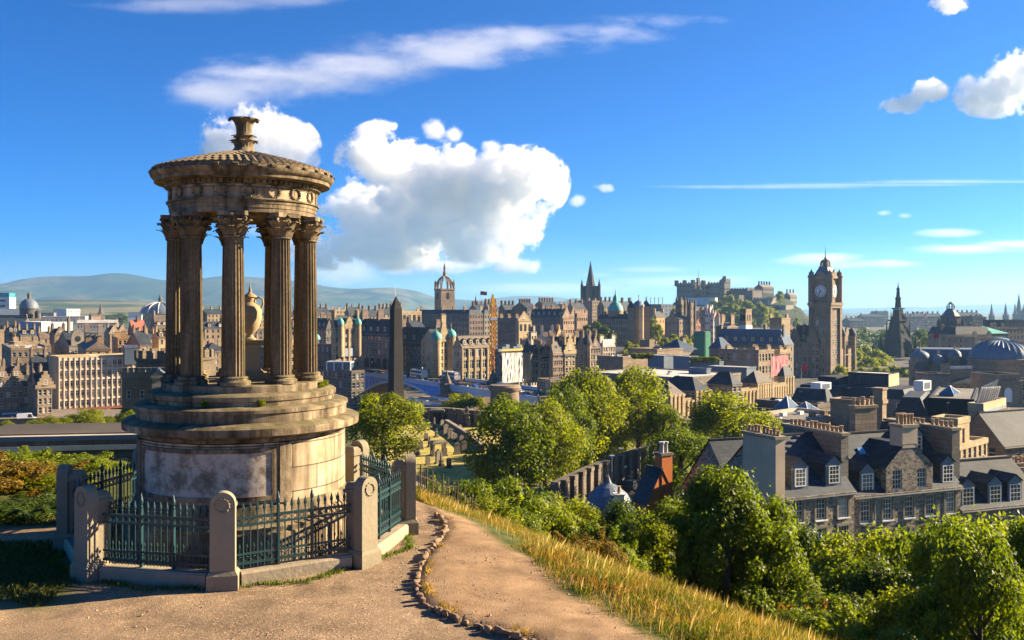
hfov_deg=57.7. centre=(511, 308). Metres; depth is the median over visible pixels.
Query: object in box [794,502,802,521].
window
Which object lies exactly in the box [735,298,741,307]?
tree
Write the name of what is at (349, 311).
tenement
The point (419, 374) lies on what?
double decker bus
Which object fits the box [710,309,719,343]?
tenement
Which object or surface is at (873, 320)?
tenement
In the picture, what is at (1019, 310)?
spire
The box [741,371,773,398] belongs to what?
tenement
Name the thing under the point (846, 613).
shrub
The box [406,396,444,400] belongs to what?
station roof
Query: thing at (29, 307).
college
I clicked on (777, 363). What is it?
banner
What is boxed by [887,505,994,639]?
shrub
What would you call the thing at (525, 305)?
tenement
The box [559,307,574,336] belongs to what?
tenement
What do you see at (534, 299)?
hill
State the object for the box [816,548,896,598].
shrub
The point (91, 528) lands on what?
stone post
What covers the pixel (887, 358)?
tree
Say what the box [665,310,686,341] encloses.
tenement
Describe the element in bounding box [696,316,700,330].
tenement
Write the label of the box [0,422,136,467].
long building
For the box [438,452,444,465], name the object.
gravestone
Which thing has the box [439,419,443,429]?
gravestone
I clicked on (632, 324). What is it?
bank
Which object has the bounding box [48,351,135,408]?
office block
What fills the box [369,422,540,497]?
lawn
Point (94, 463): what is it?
shrub
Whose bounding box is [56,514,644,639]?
loose grit
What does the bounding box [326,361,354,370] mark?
roof pavilion
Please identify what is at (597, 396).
tree
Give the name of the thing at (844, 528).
window
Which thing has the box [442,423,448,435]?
gravestone
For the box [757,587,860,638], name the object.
shrub
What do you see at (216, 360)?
tenement
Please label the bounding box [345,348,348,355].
arched window
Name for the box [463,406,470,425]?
wall monument
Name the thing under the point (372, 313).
tenement
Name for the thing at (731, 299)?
tree
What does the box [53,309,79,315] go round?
office block
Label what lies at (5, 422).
tree
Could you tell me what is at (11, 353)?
tenement
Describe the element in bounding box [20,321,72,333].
sheeted building
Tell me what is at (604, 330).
tree
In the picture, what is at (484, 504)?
shrub
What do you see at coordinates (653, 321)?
tree
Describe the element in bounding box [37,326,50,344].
tenement
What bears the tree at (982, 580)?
on the ground at (318, 608)
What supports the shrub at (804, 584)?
on the ground at (318, 608)
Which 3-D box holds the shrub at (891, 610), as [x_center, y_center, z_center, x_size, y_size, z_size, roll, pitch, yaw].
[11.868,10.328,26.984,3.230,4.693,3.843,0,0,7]
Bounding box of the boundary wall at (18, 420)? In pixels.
[0,416,118,424]
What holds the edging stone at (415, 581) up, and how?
on the ground at (318, 608)
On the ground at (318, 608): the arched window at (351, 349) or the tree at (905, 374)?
the tree at (905, 374)
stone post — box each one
[53,464,87,550]
[70,484,114,583]
[132,448,135,498]
[206,490,240,591]
[340,476,381,569]
[345,439,368,482]
[391,454,418,534]
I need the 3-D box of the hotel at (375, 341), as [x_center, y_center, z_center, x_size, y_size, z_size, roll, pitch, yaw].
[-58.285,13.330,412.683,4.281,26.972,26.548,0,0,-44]
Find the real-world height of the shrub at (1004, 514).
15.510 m
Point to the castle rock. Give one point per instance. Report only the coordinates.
(799, 313)
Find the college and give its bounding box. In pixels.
[19,292,40,320]
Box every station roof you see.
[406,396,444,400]
[412,398,448,405]
[423,403,477,409]
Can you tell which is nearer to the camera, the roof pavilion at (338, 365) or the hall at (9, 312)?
the roof pavilion at (338, 365)
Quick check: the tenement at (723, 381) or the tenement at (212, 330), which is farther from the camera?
the tenement at (212, 330)
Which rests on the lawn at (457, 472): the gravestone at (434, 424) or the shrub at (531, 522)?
the gravestone at (434, 424)
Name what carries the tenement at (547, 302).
on the ground at (318, 608)
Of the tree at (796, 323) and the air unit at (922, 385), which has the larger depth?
the tree at (796, 323)
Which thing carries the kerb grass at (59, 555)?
on the ground at (318, 608)
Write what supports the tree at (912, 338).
on the ground at (318, 608)
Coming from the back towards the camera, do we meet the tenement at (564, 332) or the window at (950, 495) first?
the tenement at (564, 332)
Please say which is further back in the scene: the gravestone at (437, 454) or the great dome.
the great dome
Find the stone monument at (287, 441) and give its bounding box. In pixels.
[121,116,358,568]
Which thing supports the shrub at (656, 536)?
on the ground at (318, 608)
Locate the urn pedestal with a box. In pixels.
[245,339,266,380]
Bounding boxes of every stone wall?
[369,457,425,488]
[416,407,482,424]
[444,419,484,451]
[551,445,654,505]
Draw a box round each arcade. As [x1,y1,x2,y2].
[71,405,121,408]
[537,377,574,395]
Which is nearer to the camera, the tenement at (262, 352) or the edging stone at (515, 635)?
the edging stone at (515, 635)
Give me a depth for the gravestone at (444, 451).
156.49 m
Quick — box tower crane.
[489,294,496,374]
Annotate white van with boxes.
[17,413,35,417]
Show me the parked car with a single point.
(629, 484)
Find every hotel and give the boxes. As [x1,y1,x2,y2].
[360,309,389,369]
[790,323,856,376]
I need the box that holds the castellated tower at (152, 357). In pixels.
[134,348,214,375]
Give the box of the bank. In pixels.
[597,288,649,346]
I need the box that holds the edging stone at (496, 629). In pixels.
[493,626,503,634]
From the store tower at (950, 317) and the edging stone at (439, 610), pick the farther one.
the store tower at (950, 317)
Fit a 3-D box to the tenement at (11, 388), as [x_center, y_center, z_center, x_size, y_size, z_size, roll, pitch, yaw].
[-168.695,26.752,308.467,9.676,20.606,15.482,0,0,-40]
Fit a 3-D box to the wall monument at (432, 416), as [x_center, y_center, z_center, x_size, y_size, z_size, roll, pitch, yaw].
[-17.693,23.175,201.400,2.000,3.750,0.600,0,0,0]
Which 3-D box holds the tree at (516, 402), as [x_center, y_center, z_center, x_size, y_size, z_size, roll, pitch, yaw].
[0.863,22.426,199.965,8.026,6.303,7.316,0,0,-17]
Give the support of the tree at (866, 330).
on the ground at (318, 608)
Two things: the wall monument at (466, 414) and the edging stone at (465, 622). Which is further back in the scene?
the wall monument at (466, 414)
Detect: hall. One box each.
[0,309,18,316]
[0,314,29,328]
[139,294,165,332]
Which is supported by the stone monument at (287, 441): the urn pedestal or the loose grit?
the urn pedestal
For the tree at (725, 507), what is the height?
8.361 m
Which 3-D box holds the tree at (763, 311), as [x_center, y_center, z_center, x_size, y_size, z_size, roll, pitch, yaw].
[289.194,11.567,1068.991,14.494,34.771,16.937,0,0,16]
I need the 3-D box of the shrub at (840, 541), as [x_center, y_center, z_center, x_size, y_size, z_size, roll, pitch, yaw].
[18.496,17.263,50.080,5.214,11.365,6.203,0,0,-30]
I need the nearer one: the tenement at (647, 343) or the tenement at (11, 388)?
the tenement at (11, 388)
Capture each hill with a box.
[0,273,580,310]
[19,300,292,310]
[477,296,568,303]
[803,304,1023,312]
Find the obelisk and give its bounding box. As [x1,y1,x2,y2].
[388,296,403,402]
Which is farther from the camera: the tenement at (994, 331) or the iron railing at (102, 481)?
the tenement at (994, 331)
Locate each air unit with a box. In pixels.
[810,381,830,388]
[818,375,847,383]
[914,380,930,393]
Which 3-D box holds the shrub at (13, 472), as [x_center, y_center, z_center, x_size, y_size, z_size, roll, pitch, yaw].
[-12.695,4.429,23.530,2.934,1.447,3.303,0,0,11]
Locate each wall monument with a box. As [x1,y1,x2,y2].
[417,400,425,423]
[426,407,433,423]
[428,408,444,423]
[448,408,455,421]
[456,409,464,424]
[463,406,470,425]
[473,410,481,426]
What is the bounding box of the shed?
[128,312,141,321]
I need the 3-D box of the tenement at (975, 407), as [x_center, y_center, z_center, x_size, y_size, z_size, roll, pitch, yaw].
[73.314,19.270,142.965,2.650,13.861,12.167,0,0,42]
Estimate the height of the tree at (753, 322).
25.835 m
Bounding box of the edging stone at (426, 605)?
[421,603,430,607]
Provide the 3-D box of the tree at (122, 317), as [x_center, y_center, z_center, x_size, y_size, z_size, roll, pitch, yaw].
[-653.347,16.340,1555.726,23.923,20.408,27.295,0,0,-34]
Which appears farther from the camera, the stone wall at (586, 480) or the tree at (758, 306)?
the tree at (758, 306)
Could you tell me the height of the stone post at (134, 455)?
1.800 m
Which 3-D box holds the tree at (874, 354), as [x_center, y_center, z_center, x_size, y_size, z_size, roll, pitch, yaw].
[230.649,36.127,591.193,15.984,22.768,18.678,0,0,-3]
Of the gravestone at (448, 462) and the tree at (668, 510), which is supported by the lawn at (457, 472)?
the gravestone at (448, 462)
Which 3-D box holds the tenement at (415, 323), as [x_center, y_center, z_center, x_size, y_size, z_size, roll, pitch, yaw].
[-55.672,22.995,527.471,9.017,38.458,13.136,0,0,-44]
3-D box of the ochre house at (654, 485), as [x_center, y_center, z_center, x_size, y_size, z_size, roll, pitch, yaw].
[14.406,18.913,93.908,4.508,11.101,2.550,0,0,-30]
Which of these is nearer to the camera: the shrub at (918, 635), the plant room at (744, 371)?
the shrub at (918, 635)
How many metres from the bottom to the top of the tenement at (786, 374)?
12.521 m
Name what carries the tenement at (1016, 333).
on the ground at (318, 608)
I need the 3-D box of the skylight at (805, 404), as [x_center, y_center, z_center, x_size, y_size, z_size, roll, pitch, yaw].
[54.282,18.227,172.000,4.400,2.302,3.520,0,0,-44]
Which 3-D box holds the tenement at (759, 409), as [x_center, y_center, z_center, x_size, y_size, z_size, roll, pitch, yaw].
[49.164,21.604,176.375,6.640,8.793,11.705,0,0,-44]
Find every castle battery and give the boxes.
[730,287,753,300]
[745,289,761,303]
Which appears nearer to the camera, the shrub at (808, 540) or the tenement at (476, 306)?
the shrub at (808, 540)
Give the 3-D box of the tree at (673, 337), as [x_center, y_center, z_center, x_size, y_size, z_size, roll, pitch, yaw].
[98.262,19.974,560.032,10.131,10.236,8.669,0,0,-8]
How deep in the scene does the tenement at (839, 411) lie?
152.95 m
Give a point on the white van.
(24, 415)
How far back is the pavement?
309.89 m
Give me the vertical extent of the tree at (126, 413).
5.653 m
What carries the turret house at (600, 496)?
on the ground at (318, 608)
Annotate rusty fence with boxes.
[416,465,477,509]
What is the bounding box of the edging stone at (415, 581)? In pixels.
[412,579,417,587]
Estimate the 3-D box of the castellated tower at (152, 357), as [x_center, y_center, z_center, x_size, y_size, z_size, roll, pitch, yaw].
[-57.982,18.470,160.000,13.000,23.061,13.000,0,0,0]
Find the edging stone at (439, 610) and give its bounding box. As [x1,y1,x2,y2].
[437,607,442,615]
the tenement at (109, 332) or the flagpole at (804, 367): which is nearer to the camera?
the flagpole at (804, 367)
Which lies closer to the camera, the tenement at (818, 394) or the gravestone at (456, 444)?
the gravestone at (456, 444)
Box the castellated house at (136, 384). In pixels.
[121,367,164,411]
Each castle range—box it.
[674,280,704,300]
[696,276,699,297]
[701,281,709,297]
[707,282,730,300]
[719,276,729,299]
[754,281,773,294]
[784,289,796,304]
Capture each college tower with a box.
[675,296,685,314]
[686,299,695,346]
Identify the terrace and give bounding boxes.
[77,317,117,329]
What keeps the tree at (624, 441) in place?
on the ground at (318, 608)
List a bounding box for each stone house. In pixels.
[681,437,742,504]
[723,419,857,541]
[848,396,963,546]
[959,456,1023,526]
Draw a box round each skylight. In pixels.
[773,396,797,409]
[797,401,819,409]
[939,385,960,396]
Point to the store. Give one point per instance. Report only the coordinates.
(942, 330)
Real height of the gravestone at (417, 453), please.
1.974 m
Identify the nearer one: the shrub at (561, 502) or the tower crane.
the shrub at (561, 502)
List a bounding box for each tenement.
[0,326,5,365]
[0,358,23,414]
[1,343,50,371]
[4,321,16,342]
[8,336,39,344]
[16,323,36,340]
[21,363,34,412]
[28,347,48,373]
[31,364,55,416]
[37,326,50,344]
[49,323,64,354]
[56,317,83,354]
[77,337,110,353]
[84,324,104,344]
[104,322,127,352]
[112,329,139,352]
[126,324,151,350]
[128,315,144,335]
[137,327,153,342]
[150,310,165,332]
[150,367,164,388]
[151,325,164,350]
[203,306,221,320]
[203,317,221,344]
[203,338,220,375]
[245,334,263,367]
[253,329,263,338]
[258,313,263,328]
[317,303,328,317]
[317,312,330,343]
[317,334,330,366]
[318,367,364,408]
[328,307,345,323]
[344,303,360,317]
[359,305,376,319]
[376,303,391,318]
[402,308,421,321]
[402,319,440,373]
[406,316,424,326]
[421,313,455,377]
[453,335,493,380]
[468,300,484,309]
[481,306,489,334]
[483,298,497,346]
[497,314,518,383]
[498,300,513,317]
[512,298,537,318]
[515,312,531,385]
[522,337,537,382]
[529,325,536,386]
[530,304,564,330]
[535,297,559,308]
[536,338,549,377]
[539,325,554,345]
[548,330,591,345]
[548,333,564,376]
[554,324,560,336]
[558,301,572,308]
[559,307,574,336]
[562,335,575,376]
[567,299,584,313]
[574,309,587,336]
[575,328,600,376]
[577,298,599,326]
[588,367,740,404]
[597,296,613,318]
[597,354,647,370]
[599,334,615,354]
[613,297,630,311]
[628,347,682,354]
[640,339,654,346]
[652,308,664,344]
[654,380,685,420]
[662,338,698,355]
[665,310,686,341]
[668,376,711,409]
[680,390,698,417]
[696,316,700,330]
[699,306,705,330]
[705,304,712,331]
[706,371,742,402]
[708,337,732,357]
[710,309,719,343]
[714,323,793,373]
[716,314,738,335]
[718,344,773,380]
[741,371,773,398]
[742,387,758,406]
[744,400,829,433]
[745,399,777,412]
[755,390,829,410]
[769,313,789,336]
[774,344,790,381]
[774,382,786,397]
[777,366,794,398]
[791,387,832,400]
[800,383,914,417]
[829,386,869,431]
[842,316,864,328]
[857,313,883,326]
[871,310,887,324]
[892,391,930,422]
[904,311,940,332]
[915,363,950,395]
[929,386,978,422]
[931,402,969,443]
[946,331,1003,347]
[956,310,982,316]
[960,436,987,457]
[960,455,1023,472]
[961,314,986,326]
[968,397,1008,420]
[969,322,1008,338]
[969,409,1023,457]
[983,320,1023,326]
[988,323,1023,343]
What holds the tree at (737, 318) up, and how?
on the ground at (318, 608)
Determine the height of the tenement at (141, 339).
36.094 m
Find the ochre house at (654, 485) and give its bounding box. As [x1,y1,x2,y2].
[631,441,675,524]
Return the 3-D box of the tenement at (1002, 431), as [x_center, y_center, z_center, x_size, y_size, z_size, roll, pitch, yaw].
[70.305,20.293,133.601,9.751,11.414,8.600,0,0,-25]
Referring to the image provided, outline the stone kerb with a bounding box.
[64,510,408,588]
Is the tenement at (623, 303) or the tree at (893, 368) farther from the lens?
the tenement at (623, 303)
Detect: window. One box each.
[75,336,80,341]
[125,390,131,399]
[139,390,143,399]
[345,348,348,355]
[350,348,353,355]
[470,348,473,356]
[470,360,474,368]
[482,348,486,356]
[483,359,486,367]
[483,371,486,379]
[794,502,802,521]
[817,500,824,518]
[817,528,824,538]
[839,497,846,516]
[839,525,846,534]
[856,447,866,454]
[861,500,869,521]
[883,498,891,519]
[905,496,912,516]
[926,494,933,514]
[947,492,953,512]
[988,447,994,455]
[1004,388,1011,401]
[1006,449,1010,455]
[1015,448,1019,457]
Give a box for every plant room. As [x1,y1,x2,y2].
[123,345,137,364]
[647,354,674,368]
[673,355,695,369]
[688,367,710,373]
[692,361,723,367]
[707,365,756,379]
[848,370,898,386]
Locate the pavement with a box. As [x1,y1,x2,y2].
[0,409,120,418]
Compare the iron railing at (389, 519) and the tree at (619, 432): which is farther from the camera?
the tree at (619, 432)
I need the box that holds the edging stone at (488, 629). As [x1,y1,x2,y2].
[484,625,492,634]
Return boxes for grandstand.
[688,298,717,304]
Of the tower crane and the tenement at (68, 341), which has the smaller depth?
the tower crane
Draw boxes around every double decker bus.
[410,369,427,379]
[442,371,459,382]
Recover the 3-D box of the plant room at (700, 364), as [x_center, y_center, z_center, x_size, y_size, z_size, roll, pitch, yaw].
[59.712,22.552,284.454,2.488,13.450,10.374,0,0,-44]
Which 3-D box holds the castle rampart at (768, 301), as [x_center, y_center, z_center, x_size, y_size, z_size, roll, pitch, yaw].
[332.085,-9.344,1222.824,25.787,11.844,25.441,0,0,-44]
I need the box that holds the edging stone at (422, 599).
[419,596,425,604]
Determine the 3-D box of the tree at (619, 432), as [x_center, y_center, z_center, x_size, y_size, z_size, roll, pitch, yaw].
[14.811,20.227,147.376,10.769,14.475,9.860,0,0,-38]
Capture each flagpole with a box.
[480,291,486,310]
[801,365,807,383]
[933,334,939,352]
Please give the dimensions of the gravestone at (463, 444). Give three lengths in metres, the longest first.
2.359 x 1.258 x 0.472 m
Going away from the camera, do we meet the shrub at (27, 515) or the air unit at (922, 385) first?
the shrub at (27, 515)
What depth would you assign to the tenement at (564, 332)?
422.92 m
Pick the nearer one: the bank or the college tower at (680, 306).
the bank
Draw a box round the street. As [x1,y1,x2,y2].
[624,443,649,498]
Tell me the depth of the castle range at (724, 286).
1231.31 m
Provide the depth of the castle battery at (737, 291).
1230.70 m
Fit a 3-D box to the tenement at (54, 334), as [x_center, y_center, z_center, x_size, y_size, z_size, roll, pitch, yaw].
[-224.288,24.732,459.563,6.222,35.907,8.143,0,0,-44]
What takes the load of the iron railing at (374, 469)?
on the stone kerb
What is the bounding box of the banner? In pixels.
[770,354,787,381]
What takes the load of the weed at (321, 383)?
on the stone monument at (287, 441)
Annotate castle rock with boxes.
[673,294,808,326]
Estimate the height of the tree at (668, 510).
6.525 m
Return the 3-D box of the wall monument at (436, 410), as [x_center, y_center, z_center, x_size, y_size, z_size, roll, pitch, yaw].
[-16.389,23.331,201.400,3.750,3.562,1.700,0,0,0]
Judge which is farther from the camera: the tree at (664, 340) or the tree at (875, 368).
the tree at (664, 340)
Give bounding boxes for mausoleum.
[489,384,520,408]
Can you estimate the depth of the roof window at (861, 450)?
84.27 m
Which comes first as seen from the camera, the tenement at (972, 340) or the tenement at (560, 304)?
the tenement at (972, 340)
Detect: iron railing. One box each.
[72,479,84,536]
[86,458,135,518]
[103,493,209,569]
[236,488,350,567]
[359,452,392,512]
[377,468,401,538]
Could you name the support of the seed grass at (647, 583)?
on the ground at (318, 608)
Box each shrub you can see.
[0,445,88,465]
[0,450,74,497]
[0,460,89,493]
[0,488,55,524]
[0,493,51,524]
[5,470,111,496]
[21,499,55,512]
[42,451,131,471]
[60,450,110,461]
[419,471,455,495]
[437,470,497,504]
[449,492,526,526]
[487,464,530,508]
[500,489,553,541]
[511,485,556,510]
[522,495,581,546]
[541,484,588,509]
[552,496,609,538]
[553,526,629,566]
[569,513,630,546]
[596,539,651,572]
[601,495,656,555]
[626,512,693,587]
[630,352,641,358]
[631,505,650,519]
[638,352,647,358]
[642,353,653,358]
[689,356,697,362]
[711,356,720,361]
[754,485,815,584]
[757,571,826,615]
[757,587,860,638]
[759,598,827,619]
[781,587,878,624]
[792,519,843,576]
[807,523,880,570]
[809,537,874,590]
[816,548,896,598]
[817,590,878,639]
[835,556,939,612]
[844,609,935,639]
[855,520,902,561]
[863,578,968,639]
[872,504,944,580]
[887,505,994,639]
[960,504,1013,542]
[993,510,1023,530]
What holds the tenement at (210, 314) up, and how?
on the ground at (318, 608)
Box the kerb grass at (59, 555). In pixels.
[45,532,419,591]
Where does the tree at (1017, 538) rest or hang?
on the ground at (318, 608)
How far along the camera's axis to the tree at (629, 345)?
439.35 m
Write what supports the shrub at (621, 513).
on the ground at (318, 608)
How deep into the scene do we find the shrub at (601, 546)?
31.02 m
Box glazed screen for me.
[976,379,1000,402]
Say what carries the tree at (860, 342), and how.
on the ground at (318, 608)
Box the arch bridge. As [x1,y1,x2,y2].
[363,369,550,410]
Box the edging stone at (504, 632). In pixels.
[498,629,511,634]
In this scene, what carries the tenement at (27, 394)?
on the pavement
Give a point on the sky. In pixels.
(515, 146)
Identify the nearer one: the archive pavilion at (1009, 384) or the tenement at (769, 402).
the tenement at (769, 402)
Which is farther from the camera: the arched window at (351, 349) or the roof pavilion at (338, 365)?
the arched window at (351, 349)
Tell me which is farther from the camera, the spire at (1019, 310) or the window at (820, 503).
the spire at (1019, 310)
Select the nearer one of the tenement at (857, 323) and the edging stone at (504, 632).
the edging stone at (504, 632)
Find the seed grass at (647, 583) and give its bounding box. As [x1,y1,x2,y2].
[417,486,842,639]
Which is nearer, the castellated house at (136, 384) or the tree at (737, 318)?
the castellated house at (136, 384)
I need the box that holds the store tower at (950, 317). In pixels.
[937,301,964,326]
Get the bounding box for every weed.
[200,400,208,407]
[257,400,265,406]
[318,381,324,387]
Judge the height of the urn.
1.190 m
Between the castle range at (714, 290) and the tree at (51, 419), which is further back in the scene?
the castle range at (714, 290)
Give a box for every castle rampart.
[727,295,743,301]
[755,297,776,305]
[775,305,793,309]
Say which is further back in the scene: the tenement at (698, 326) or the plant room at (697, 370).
the tenement at (698, 326)
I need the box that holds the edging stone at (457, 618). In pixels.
[454,615,460,622]
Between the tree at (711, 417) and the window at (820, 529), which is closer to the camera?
the window at (820, 529)
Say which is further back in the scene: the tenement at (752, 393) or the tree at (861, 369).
the tree at (861, 369)
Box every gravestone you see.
[414,445,420,454]
[423,433,428,440]
[424,456,430,465]
[428,440,447,455]
[432,417,436,429]
[434,449,441,463]
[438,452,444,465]
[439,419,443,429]
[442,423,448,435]
[442,447,447,456]
[445,458,452,468]
[446,427,453,439]
[452,433,457,441]
[453,441,460,454]
[460,440,466,452]
[466,416,471,427]
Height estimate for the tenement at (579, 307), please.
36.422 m
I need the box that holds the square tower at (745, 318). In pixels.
[739,309,751,328]
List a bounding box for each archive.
[908,342,971,385]
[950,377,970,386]
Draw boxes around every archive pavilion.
[970,372,1022,406]
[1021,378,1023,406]
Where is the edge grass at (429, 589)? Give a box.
[422,515,545,635]
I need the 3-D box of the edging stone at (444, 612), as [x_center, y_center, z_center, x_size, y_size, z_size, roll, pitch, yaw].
[-0.984,4.560,13.902,0.138,0.131,0.068,0,0,26]
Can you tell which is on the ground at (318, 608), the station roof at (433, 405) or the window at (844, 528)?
the station roof at (433, 405)
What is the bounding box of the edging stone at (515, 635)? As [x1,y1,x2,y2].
[510,631,521,638]
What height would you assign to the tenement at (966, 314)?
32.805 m
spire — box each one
[434,262,454,309]
[581,260,600,300]
[988,303,994,319]
[1002,302,1008,319]
[1012,305,1017,319]
[1016,294,1022,319]
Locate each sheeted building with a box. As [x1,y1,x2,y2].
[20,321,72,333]
[495,344,522,382]
[694,330,710,356]
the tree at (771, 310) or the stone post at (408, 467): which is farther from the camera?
the tree at (771, 310)
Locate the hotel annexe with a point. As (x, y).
(345, 337)
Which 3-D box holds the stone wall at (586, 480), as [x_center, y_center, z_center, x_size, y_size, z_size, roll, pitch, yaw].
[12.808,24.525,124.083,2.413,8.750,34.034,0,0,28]
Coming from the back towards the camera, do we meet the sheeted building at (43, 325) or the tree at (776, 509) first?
the sheeted building at (43, 325)
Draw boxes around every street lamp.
[602,455,614,483]
[611,448,622,482]
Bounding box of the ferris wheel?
[906,311,930,331]
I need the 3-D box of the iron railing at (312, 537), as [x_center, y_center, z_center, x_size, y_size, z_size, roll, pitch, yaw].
[-3.745,3.735,16.074,2.049,1.260,0.076,0,0,-33]
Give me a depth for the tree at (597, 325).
537.98 m
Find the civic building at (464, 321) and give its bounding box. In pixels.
[420,305,482,337]
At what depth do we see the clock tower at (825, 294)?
450.78 m
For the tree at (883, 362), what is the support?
on the ground at (318, 608)
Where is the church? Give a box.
[89,304,103,319]
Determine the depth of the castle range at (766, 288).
1268.30 m
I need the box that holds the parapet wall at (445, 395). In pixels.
[419,393,470,397]
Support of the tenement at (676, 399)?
on the ground at (318, 608)
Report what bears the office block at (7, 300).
on the ground at (318, 608)
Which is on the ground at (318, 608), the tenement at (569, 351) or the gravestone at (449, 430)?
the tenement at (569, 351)
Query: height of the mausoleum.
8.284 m
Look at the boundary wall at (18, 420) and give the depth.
263.69 m
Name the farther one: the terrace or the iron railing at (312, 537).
the terrace
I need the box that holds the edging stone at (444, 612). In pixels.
[441,609,450,616]
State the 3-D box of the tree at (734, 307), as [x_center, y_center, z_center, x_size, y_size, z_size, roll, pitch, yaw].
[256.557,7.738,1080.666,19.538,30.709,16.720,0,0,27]
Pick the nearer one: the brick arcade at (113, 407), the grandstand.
the brick arcade at (113, 407)
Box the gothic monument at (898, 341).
[878,283,917,357]
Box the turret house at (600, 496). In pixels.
[585,475,629,521]
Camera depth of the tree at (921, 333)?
787.80 m
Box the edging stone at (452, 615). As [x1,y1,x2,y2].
[449,613,457,618]
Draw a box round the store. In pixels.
[927,323,991,346]
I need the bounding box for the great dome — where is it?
[966,337,1023,377]
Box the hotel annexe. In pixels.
[330,309,361,368]
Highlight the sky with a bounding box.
[0,0,1023,309]
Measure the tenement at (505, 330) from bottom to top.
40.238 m
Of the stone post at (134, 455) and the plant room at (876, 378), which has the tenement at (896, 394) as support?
the plant room at (876, 378)
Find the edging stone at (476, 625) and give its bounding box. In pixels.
[473,623,481,627]
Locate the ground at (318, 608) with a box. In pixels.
[0,302,1023,639]
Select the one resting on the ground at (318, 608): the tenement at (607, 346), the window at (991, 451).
the tenement at (607, 346)
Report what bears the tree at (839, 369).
on the ground at (318, 608)
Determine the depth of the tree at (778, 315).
1098.22 m
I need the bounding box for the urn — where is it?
[245,284,263,339]
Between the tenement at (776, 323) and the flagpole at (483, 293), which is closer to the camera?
the tenement at (776, 323)
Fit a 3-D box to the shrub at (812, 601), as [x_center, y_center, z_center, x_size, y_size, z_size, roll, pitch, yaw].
[11.117,11.548,32.093,4.562,4.372,4.198,0,0,-37]
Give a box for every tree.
[0,420,12,425]
[23,415,73,423]
[64,407,105,422]
[104,314,114,319]
[105,415,115,422]
[114,313,127,323]
[114,408,134,421]
[345,391,431,463]
[437,393,484,409]
[461,392,560,491]
[508,399,531,414]
[511,398,591,493]
[537,383,599,477]
[546,365,630,469]
[582,324,590,334]
[589,320,601,334]
[590,392,641,460]
[597,325,610,337]
[598,383,647,454]
[606,330,616,345]
[611,363,671,449]
[624,341,634,350]
[640,425,710,502]
[644,399,687,450]
[646,492,723,597]
[650,318,659,339]
[651,324,663,343]
[659,337,671,346]
[663,463,802,617]
[669,334,678,340]
[674,388,778,438]
[679,335,691,344]
[712,488,815,607]
[713,300,720,308]
[717,295,730,308]
[720,304,731,321]
[727,294,736,310]
[727,302,738,322]
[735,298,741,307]
[735,308,739,325]
[740,299,748,308]
[744,408,782,433]
[746,301,758,313]
[752,306,759,326]
[752,318,755,327]
[755,301,762,323]
[758,304,769,328]
[766,308,773,326]
[774,312,782,317]
[775,290,783,302]
[793,317,799,327]
[831,364,847,374]
[856,339,867,346]
[856,341,862,348]
[856,348,863,360]
[856,355,879,367]
[856,366,866,370]
[857,331,871,343]
[859,326,874,342]
[860,344,872,355]
[861,348,880,360]
[870,338,884,351]
[871,357,889,365]
[871,365,881,370]
[874,331,885,342]
[876,352,895,361]
[888,364,897,371]
[895,366,904,374]
[899,369,908,377]
[905,519,1023,639]
[911,334,918,347]
[913,328,927,339]
[917,335,926,346]
[961,515,1023,639]
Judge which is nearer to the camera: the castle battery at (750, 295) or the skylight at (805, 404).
the skylight at (805, 404)
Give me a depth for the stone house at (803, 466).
78.13 m
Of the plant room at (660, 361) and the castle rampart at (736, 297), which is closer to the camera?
the plant room at (660, 361)
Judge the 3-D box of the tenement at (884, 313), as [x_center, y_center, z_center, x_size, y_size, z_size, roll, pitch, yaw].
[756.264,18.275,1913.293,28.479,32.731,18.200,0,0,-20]
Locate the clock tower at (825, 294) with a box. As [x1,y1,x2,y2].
[807,247,842,376]
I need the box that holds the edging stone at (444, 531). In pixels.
[440,528,448,534]
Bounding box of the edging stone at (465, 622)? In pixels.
[462,620,468,625]
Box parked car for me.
[621,478,639,491]
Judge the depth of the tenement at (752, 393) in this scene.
239.20 m
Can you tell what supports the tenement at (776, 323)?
on the ground at (318, 608)
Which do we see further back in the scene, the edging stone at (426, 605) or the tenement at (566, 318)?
the tenement at (566, 318)
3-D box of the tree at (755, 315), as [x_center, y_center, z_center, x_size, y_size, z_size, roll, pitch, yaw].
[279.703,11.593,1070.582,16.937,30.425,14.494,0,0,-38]
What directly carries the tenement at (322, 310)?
on the ground at (318, 608)
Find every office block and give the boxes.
[0,293,15,308]
[40,313,55,319]
[41,316,87,322]
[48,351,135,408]
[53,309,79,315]
[645,297,671,318]
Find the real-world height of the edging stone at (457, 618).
0.107 m
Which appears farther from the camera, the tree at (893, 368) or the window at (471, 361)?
the tree at (893, 368)

